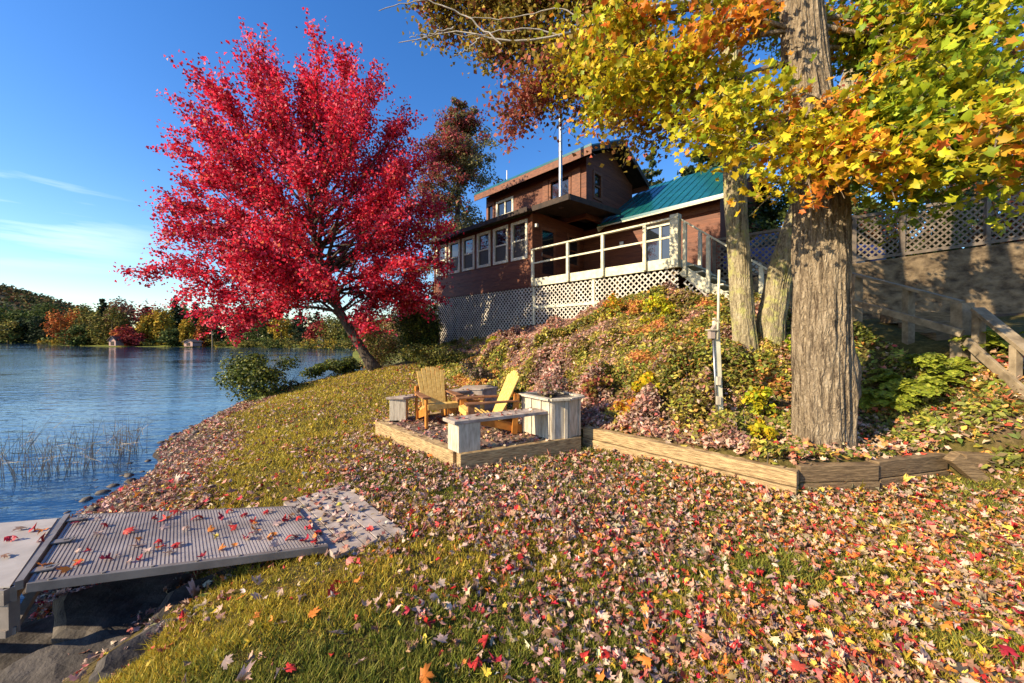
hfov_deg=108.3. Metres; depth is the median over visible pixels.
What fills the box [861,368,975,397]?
fern
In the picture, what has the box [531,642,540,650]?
maple leaf
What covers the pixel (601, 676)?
maple leaf
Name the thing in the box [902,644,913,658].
maple leaf
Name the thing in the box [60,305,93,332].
shore tree
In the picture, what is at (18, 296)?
hill forest
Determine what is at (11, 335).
shore tree
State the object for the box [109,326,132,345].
shore tree
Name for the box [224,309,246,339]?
spruce tree
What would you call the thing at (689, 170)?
spruce tree
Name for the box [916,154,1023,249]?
yard tree
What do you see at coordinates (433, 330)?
bank bush
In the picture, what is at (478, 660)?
maple leaf
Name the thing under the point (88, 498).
shore stone
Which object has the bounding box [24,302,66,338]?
shore tree
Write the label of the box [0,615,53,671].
slab stone
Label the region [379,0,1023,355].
twin trunk tree
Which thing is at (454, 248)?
window
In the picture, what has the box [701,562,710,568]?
maple leaf
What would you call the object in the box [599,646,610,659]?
maple leaf
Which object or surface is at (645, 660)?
maple leaf
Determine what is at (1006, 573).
maple leaf
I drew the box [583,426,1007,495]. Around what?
retaining wall
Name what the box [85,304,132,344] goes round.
shore tree
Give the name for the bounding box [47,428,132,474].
reed clump
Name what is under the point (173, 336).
shore tree
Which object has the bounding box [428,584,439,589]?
maple leaf
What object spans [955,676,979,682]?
maple leaf
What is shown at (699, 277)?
wooden stairs
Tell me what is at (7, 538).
maple leaf
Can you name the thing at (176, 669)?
lawn grass
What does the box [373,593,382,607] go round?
maple leaf
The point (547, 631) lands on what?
maple leaf
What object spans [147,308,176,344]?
shore tree
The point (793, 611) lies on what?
maple leaf
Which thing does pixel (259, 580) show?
maple leaf
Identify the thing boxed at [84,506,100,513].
shore stone
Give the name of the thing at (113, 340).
shed
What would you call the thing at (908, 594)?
maple leaf
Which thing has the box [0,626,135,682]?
slab stone
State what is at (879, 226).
yard bush
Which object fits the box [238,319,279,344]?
shore tree
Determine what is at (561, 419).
planter box
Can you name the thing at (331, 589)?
maple leaf
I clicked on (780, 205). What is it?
yard tree
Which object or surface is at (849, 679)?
maple leaf
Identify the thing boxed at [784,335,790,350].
bank sprig
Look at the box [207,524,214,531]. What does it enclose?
maple leaf
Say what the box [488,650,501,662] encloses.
maple leaf
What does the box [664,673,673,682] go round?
maple leaf
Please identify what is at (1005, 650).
maple leaf
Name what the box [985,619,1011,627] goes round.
maple leaf
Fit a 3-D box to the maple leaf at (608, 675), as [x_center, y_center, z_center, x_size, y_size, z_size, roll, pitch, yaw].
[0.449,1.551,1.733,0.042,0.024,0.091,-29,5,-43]
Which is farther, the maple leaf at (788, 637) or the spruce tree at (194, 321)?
the spruce tree at (194, 321)
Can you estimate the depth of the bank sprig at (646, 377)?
5.89 m
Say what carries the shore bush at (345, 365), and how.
on the ground at (920, 344)
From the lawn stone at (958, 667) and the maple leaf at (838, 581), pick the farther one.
the maple leaf at (838, 581)
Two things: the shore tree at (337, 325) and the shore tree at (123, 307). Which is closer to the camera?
the shore tree at (337, 325)
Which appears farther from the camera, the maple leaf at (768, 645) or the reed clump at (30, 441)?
the reed clump at (30, 441)
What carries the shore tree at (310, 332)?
on the ground at (920, 344)
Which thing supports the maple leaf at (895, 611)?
on the lawn grass at (176, 669)
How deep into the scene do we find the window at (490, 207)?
18.31 m
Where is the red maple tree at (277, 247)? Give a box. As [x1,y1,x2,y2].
[109,7,463,370]
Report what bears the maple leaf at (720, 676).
on the lawn grass at (176, 669)
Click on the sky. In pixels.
(80, 110)
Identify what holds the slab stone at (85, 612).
on the ground at (920, 344)
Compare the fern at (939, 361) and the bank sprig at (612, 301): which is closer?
the fern at (939, 361)
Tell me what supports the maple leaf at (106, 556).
on the gangway ramp
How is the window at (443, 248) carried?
in the cabin
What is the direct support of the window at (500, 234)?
in the cabin
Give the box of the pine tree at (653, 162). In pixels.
[642,153,663,186]
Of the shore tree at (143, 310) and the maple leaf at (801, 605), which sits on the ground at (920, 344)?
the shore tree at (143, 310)
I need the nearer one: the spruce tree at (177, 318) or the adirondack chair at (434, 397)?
the adirondack chair at (434, 397)
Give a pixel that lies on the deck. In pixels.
(645, 271)
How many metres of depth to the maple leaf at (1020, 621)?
2.00 m
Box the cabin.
[423,118,773,344]
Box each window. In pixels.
[436,244,446,276]
[448,239,459,274]
[462,235,474,271]
[477,230,490,268]
[487,202,494,219]
[493,225,507,264]
[496,196,513,216]
[511,219,527,261]
[549,172,570,199]
[567,233,579,267]
[593,169,602,201]
[647,221,669,260]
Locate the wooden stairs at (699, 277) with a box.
[679,219,766,299]
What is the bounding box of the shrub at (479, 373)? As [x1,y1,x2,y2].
[458,358,492,380]
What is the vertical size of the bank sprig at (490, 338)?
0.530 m
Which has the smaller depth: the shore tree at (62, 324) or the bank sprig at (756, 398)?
the bank sprig at (756, 398)
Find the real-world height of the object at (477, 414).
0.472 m
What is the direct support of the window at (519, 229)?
in the cabin
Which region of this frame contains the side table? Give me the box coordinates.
[452,395,484,415]
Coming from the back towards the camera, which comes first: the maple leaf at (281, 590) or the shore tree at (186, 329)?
the shore tree at (186, 329)
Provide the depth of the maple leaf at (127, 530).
2.71 m
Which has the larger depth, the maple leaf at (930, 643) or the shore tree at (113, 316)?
the shore tree at (113, 316)
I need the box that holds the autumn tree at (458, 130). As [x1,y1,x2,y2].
[401,96,505,309]
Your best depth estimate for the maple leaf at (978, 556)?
2.60 m
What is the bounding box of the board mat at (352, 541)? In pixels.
[284,485,405,558]
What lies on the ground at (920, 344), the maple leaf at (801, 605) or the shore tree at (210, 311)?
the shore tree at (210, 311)
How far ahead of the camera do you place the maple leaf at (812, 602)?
2.16 m
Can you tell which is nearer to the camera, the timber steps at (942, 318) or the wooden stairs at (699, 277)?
the timber steps at (942, 318)
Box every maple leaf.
[4,536,11,540]
[11,526,27,531]
[36,562,53,566]
[56,566,71,572]
[99,553,112,558]
[123,527,134,534]
[130,541,146,545]
[159,523,170,529]
[170,542,179,548]
[206,604,217,613]
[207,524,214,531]
[228,524,236,530]
[243,634,253,648]
[250,592,262,599]
[251,574,263,584]
[269,540,278,546]
[273,519,282,525]
[274,667,284,678]
[276,588,283,596]
[284,662,296,672]
[297,593,307,602]
[308,606,321,617]
[328,584,338,595]
[328,629,345,633]
[370,622,377,631]
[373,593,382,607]
[401,605,409,614]
[410,606,420,612]
[419,662,435,682]
[424,616,435,628]
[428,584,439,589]
[434,633,447,642]
[473,654,482,670]
[477,634,488,650]
[481,663,491,676]
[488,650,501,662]
[504,614,511,620]
[531,614,540,629]
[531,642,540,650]
[541,629,557,638]
[547,638,563,653]
[559,606,565,618]
[579,650,590,663]
[595,669,604,680]
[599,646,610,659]
[603,667,615,680]
[610,657,616,669]
[629,667,639,676]
[632,674,645,682]
[637,655,651,669]
[642,617,655,633]
[648,671,662,680]
[649,636,657,644]
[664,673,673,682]
[672,610,683,616]
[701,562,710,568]
[701,568,712,579]
[708,642,720,653]
[715,673,724,682]
[717,665,729,677]
[747,583,755,592]
[754,644,767,650]
[756,567,764,575]
[762,637,773,656]
[784,631,793,640]
[790,609,803,619]
[796,600,803,608]
[808,598,819,606]
[825,639,835,645]
[825,649,839,662]
[831,672,852,682]
[835,575,841,585]
[838,624,854,634]
[839,672,858,682]
[844,637,855,644]
[888,606,897,614]
[894,641,905,650]
[901,593,918,596]
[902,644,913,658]
[904,545,915,554]
[917,639,936,649]
[919,642,931,661]
[930,661,946,677]
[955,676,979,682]
[966,551,981,560]
[970,615,985,621]
[973,639,986,656]
[980,510,989,516]
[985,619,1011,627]
[992,644,1020,659]
[998,567,1019,579]
[1007,617,1023,625]
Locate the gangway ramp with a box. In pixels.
[15,505,327,592]
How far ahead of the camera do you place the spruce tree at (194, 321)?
103.44 m
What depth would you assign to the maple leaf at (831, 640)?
1.88 m
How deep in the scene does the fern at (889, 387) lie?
4.87 m
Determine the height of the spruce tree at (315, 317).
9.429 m
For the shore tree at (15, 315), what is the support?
on the ground at (920, 344)
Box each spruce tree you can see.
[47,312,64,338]
[96,298,109,337]
[166,297,185,329]
[186,304,205,337]
[207,306,228,342]
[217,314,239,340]
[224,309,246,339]
[287,311,307,345]
[306,311,321,336]
[677,135,782,226]
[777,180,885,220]
[910,66,1023,245]
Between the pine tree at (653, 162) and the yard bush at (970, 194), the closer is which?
the yard bush at (970, 194)
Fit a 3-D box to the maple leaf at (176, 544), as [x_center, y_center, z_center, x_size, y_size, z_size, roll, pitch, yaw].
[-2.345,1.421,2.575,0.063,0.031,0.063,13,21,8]
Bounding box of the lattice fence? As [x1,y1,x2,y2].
[712,189,1023,279]
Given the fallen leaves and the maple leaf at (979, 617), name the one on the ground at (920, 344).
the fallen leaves
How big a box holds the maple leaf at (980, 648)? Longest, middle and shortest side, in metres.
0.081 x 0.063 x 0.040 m
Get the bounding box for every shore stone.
[79,496,93,501]
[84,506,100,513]
[95,489,110,493]
[107,483,119,486]
[123,473,134,476]
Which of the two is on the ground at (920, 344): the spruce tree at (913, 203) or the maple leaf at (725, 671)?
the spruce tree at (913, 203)
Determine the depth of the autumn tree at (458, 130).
21.97 m
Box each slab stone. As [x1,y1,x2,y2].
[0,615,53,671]
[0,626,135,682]
[51,573,192,644]
[88,617,174,682]
[142,564,243,631]
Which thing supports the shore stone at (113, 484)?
in the lake water
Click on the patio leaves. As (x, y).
(482, 435)
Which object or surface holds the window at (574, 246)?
in the cabin
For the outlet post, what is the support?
on the ground at (920, 344)
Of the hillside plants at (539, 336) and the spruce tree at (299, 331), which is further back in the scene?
the spruce tree at (299, 331)
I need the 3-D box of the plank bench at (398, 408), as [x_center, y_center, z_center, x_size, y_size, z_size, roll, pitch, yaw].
[-1.471,1.135,6.755,1.678,0.402,0.367,0,1,-39]
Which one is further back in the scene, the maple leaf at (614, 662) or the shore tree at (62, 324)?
the shore tree at (62, 324)
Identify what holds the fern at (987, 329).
on the ground at (920, 344)
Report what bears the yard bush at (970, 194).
on the upper yard
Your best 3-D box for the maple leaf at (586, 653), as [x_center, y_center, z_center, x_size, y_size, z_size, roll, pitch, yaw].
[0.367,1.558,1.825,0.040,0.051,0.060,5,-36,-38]
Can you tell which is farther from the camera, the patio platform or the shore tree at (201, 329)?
the shore tree at (201, 329)
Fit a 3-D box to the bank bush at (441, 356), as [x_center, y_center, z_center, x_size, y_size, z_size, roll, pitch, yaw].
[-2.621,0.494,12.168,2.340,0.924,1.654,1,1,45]
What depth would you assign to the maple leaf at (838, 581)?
2.37 m
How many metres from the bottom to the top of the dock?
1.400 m
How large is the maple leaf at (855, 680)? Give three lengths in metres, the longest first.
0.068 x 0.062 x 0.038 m
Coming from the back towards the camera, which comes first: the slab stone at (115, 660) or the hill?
the hill
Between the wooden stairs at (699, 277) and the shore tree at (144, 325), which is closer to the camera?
the wooden stairs at (699, 277)
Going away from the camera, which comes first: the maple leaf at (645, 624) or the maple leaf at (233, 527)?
the maple leaf at (645, 624)
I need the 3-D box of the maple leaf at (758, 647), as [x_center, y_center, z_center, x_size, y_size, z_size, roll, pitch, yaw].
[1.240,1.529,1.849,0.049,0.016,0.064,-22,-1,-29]
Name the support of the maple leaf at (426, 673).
on the lawn grass at (176, 669)
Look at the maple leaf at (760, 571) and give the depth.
2.47 m
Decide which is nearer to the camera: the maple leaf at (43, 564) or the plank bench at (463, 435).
the maple leaf at (43, 564)
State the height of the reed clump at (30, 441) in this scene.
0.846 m
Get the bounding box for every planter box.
[459,385,497,411]
[518,390,584,439]
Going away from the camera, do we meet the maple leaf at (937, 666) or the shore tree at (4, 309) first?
the maple leaf at (937, 666)
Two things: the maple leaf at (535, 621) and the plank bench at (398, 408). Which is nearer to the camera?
the maple leaf at (535, 621)
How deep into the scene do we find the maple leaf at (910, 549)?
2.72 m
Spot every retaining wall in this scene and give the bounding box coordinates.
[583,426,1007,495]
[720,241,1023,318]
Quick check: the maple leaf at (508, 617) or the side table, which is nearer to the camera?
the maple leaf at (508, 617)
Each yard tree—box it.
[748,201,777,239]
[756,177,896,258]
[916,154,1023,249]
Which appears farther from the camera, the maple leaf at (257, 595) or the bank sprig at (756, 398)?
the bank sprig at (756, 398)
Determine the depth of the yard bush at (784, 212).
12.31 m
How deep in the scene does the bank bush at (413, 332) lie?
16.05 m
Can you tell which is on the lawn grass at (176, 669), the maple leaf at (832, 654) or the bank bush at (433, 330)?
the maple leaf at (832, 654)
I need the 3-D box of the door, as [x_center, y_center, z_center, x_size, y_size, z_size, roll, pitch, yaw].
[1.396,-3.340,14.306,0.120,2.090,0.900,1,1,45]
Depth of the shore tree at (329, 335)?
76.86 m
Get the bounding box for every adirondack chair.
[414,367,463,428]
[457,370,521,434]
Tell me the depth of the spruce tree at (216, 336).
99.89 m
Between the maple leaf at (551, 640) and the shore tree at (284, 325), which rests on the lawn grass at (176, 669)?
the maple leaf at (551, 640)
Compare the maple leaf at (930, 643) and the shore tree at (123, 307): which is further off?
the shore tree at (123, 307)
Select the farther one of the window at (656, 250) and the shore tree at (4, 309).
the shore tree at (4, 309)
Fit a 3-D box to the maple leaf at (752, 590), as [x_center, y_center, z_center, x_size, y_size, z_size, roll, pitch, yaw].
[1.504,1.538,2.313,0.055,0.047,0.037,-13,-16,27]
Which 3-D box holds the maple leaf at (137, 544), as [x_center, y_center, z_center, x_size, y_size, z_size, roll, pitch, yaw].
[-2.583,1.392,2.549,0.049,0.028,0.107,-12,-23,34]
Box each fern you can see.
[859,392,918,411]
[860,386,934,404]
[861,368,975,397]
[870,372,954,395]
[898,352,983,376]
[948,330,1009,351]
[986,326,1023,343]
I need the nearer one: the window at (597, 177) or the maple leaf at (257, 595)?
the maple leaf at (257, 595)
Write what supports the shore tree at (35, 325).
on the ground at (920, 344)
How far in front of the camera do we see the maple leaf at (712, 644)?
1.86 m
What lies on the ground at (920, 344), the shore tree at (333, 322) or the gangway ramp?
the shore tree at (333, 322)
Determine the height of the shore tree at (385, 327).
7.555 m
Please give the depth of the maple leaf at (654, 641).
1.90 m
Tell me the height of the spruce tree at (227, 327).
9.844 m
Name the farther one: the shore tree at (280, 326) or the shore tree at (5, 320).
the shore tree at (5, 320)
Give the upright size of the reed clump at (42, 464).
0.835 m
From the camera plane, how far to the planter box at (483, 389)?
7.19 m
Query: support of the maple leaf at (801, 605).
on the lawn grass at (176, 669)
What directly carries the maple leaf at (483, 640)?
on the lawn grass at (176, 669)
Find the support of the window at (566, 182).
in the cabin
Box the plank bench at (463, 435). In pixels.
[443,408,547,452]
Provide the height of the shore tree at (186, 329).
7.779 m
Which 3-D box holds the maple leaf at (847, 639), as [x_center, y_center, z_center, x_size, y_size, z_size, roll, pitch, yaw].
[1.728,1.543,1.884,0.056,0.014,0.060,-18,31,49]
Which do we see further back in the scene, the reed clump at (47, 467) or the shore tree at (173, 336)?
the shore tree at (173, 336)
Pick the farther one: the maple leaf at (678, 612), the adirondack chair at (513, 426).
the adirondack chair at (513, 426)
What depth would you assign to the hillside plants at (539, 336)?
5.84 m
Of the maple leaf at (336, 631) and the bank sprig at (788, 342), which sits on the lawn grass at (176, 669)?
the maple leaf at (336, 631)
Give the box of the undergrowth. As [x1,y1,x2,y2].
[0,336,399,349]
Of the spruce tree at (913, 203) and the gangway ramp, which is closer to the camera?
the gangway ramp
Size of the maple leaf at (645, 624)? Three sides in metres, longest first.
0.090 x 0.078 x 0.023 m
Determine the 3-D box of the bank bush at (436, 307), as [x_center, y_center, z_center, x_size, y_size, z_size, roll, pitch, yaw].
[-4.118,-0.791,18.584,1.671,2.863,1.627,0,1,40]
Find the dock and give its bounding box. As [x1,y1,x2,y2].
[0,518,60,638]
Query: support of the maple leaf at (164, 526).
on the gangway ramp
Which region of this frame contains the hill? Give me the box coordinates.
[0,292,66,313]
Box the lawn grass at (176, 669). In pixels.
[92,363,1023,682]
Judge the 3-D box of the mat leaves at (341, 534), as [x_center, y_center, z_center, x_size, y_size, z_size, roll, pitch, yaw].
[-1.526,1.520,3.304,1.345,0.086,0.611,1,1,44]
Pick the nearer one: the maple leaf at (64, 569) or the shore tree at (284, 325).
the maple leaf at (64, 569)
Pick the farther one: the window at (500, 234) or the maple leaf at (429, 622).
the window at (500, 234)
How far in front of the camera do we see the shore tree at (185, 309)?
112.91 m
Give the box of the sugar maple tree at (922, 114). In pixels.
[553,0,1023,449]
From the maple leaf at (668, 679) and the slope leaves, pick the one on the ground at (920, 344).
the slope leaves
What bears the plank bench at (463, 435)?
on the patio platform
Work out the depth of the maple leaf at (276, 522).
3.01 m
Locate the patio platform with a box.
[375,409,580,470]
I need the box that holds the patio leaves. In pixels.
[384,410,543,448]
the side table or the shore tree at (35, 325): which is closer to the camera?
the side table
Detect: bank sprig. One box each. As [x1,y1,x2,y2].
[485,336,496,342]
[581,375,614,402]
[601,291,624,313]
[613,396,645,417]
[631,371,670,398]
[638,293,676,324]
[741,386,777,416]
[745,417,779,440]
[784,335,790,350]
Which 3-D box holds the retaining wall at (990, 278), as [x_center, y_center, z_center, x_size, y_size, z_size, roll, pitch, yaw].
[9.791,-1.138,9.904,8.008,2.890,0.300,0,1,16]
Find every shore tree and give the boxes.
[0,300,26,322]
[0,315,11,342]
[0,317,38,343]
[0,321,27,343]
[2,302,50,341]
[22,313,51,342]
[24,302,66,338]
[40,306,87,343]
[41,325,64,342]
[55,323,96,345]
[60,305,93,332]
[69,303,110,345]
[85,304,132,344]
[102,296,134,337]
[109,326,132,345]
[113,324,149,345]
[117,301,139,327]
[130,300,166,337]
[132,312,163,344]
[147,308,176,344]
[156,326,181,346]
[168,301,197,323]
[178,318,195,344]
[193,316,214,346]
[201,303,227,341]
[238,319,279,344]
[266,313,293,337]
[266,317,296,342]
[288,314,316,338]
[302,319,329,344]
[313,316,349,347]
[315,313,349,340]
[331,314,351,338]
[337,317,381,341]
[373,313,402,342]
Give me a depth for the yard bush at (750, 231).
13.02 m
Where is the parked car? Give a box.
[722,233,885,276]
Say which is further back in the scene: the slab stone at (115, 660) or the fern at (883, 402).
the fern at (883, 402)
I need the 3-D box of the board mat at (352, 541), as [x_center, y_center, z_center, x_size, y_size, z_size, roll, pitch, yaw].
[-1.532,1.562,3.271,0.574,0.054,1.366,-1,1,-44]
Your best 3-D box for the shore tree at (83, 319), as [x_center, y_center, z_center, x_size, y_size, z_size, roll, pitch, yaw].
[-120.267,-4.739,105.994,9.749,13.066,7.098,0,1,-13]
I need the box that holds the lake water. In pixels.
[0,343,364,603]
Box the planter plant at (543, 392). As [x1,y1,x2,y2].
[537,374,567,397]
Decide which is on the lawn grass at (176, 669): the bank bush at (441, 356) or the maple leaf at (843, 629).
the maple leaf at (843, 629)
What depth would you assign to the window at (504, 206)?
17.55 m
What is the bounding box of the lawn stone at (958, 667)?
[942,662,1020,682]
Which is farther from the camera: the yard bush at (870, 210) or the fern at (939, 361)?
the yard bush at (870, 210)
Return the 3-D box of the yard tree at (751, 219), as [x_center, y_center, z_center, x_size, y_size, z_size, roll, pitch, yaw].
[8.253,-3.733,14.241,3.070,4.153,3.690,0,1,19]
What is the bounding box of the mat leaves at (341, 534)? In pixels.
[282,481,398,548]
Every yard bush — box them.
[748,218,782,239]
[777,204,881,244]
[851,189,926,258]
[852,208,898,248]
[881,182,995,256]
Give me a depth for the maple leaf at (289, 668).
1.69 m
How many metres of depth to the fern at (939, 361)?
4.81 m
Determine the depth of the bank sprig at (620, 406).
5.55 m
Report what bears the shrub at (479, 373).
in the planter box at (483, 389)
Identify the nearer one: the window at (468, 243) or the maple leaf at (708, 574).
the maple leaf at (708, 574)
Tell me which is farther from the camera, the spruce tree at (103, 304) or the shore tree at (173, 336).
the spruce tree at (103, 304)
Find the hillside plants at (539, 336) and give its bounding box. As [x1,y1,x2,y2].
[411,280,1023,472]
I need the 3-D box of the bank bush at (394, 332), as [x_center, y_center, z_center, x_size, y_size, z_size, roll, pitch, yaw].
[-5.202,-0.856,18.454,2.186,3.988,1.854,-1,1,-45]
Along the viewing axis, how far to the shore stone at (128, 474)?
5.88 m
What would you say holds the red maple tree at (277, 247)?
on the ground at (920, 344)
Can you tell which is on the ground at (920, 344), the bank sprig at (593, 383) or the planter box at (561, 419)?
the bank sprig at (593, 383)
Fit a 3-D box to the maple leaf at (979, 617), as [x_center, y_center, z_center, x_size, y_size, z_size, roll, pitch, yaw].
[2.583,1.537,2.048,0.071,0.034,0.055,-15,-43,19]
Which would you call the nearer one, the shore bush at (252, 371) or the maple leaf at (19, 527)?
the maple leaf at (19, 527)
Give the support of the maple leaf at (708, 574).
on the lawn grass at (176, 669)
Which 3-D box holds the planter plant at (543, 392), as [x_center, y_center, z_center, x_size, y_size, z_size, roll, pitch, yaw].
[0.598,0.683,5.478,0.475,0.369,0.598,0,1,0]
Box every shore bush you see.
[212,350,309,402]
[299,356,362,379]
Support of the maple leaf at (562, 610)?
on the lawn grass at (176, 669)
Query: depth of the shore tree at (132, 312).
116.68 m
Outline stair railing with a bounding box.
[852,272,1023,397]
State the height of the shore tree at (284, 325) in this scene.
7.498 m
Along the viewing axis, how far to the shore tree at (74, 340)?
101.67 m
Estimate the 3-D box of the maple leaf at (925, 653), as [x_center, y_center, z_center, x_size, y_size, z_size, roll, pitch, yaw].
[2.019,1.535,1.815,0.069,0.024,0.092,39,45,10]
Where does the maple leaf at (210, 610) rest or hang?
on the ground at (920, 344)
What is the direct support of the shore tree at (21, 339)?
on the ground at (920, 344)
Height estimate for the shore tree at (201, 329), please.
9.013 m
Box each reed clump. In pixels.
[0,426,114,481]
[0,432,73,485]
[5,416,74,459]
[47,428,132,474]
[49,416,142,456]
[87,415,148,454]
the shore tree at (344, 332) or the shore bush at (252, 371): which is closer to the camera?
the shore bush at (252, 371)
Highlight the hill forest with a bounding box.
[0,283,135,332]
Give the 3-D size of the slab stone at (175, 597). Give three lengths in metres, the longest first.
0.639 x 0.558 x 0.226 m
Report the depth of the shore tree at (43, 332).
137.31 m
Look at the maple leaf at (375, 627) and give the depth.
1.94 m
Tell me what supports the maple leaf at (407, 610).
on the ground at (920, 344)
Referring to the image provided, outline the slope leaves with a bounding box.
[433,303,1023,472]
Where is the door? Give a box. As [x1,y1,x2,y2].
[540,226,555,277]
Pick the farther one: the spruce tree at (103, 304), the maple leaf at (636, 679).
the spruce tree at (103, 304)
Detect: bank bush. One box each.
[357,316,401,368]
[382,296,428,362]
[387,307,441,360]
[391,291,442,360]
[398,343,470,367]
[426,303,443,346]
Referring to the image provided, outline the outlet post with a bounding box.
[705,270,722,429]
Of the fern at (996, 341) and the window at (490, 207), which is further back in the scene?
the window at (490, 207)
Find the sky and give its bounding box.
[0,0,1023,336]
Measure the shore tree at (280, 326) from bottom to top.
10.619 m
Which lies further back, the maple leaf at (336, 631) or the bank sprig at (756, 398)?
the bank sprig at (756, 398)
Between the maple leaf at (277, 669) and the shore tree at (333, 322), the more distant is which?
the shore tree at (333, 322)
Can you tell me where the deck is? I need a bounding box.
[530,213,717,324]
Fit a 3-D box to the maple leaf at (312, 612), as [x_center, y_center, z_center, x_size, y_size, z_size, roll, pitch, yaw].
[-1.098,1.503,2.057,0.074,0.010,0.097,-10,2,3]
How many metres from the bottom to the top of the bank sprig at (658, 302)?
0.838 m
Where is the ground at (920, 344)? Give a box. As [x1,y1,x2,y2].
[22,300,1023,682]
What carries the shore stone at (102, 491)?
on the ground at (920, 344)
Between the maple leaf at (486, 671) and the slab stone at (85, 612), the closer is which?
the maple leaf at (486, 671)
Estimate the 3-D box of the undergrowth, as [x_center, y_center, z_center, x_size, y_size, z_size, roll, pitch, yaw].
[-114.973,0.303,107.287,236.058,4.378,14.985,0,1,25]
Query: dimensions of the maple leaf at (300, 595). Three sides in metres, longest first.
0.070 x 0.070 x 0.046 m
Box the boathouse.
[182,339,202,345]
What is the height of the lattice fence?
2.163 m
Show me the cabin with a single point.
(564, 197)
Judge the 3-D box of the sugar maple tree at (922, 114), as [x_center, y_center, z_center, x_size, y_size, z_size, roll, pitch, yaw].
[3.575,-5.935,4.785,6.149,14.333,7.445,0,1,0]
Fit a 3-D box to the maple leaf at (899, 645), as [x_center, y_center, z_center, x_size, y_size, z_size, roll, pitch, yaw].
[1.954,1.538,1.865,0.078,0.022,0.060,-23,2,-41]
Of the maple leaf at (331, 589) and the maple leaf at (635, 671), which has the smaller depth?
the maple leaf at (635, 671)
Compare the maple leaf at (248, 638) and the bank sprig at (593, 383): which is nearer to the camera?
the maple leaf at (248, 638)
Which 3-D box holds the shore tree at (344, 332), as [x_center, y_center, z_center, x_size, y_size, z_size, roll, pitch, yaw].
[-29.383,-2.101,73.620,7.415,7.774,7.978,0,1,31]
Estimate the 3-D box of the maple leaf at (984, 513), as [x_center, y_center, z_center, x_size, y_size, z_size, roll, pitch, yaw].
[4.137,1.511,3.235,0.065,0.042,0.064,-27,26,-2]
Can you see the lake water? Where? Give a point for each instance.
(168, 391)
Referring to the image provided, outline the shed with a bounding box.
[107,336,123,345]
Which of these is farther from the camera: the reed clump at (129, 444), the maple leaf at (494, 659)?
the reed clump at (129, 444)
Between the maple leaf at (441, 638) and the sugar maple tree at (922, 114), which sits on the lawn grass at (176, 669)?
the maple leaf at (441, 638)
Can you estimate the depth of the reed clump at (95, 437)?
7.07 m
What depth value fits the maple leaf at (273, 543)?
2.68 m
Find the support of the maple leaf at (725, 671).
on the lawn grass at (176, 669)
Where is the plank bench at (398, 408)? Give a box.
[386,389,470,420]
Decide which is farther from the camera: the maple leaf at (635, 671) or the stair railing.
the stair railing
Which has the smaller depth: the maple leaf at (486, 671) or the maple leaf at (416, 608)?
the maple leaf at (486, 671)
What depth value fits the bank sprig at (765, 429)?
4.43 m
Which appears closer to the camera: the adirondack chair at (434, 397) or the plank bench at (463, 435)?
the plank bench at (463, 435)
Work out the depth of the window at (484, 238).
15.63 m
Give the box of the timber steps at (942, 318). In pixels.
[880,312,1005,360]
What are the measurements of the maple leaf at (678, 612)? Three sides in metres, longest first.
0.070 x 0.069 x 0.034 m
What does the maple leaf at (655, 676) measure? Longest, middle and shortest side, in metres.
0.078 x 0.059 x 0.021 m
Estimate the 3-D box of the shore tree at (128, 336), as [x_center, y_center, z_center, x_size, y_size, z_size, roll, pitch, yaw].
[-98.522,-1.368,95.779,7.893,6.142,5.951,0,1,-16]
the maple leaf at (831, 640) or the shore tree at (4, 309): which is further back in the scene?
the shore tree at (4, 309)
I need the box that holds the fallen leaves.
[28,364,1023,682]

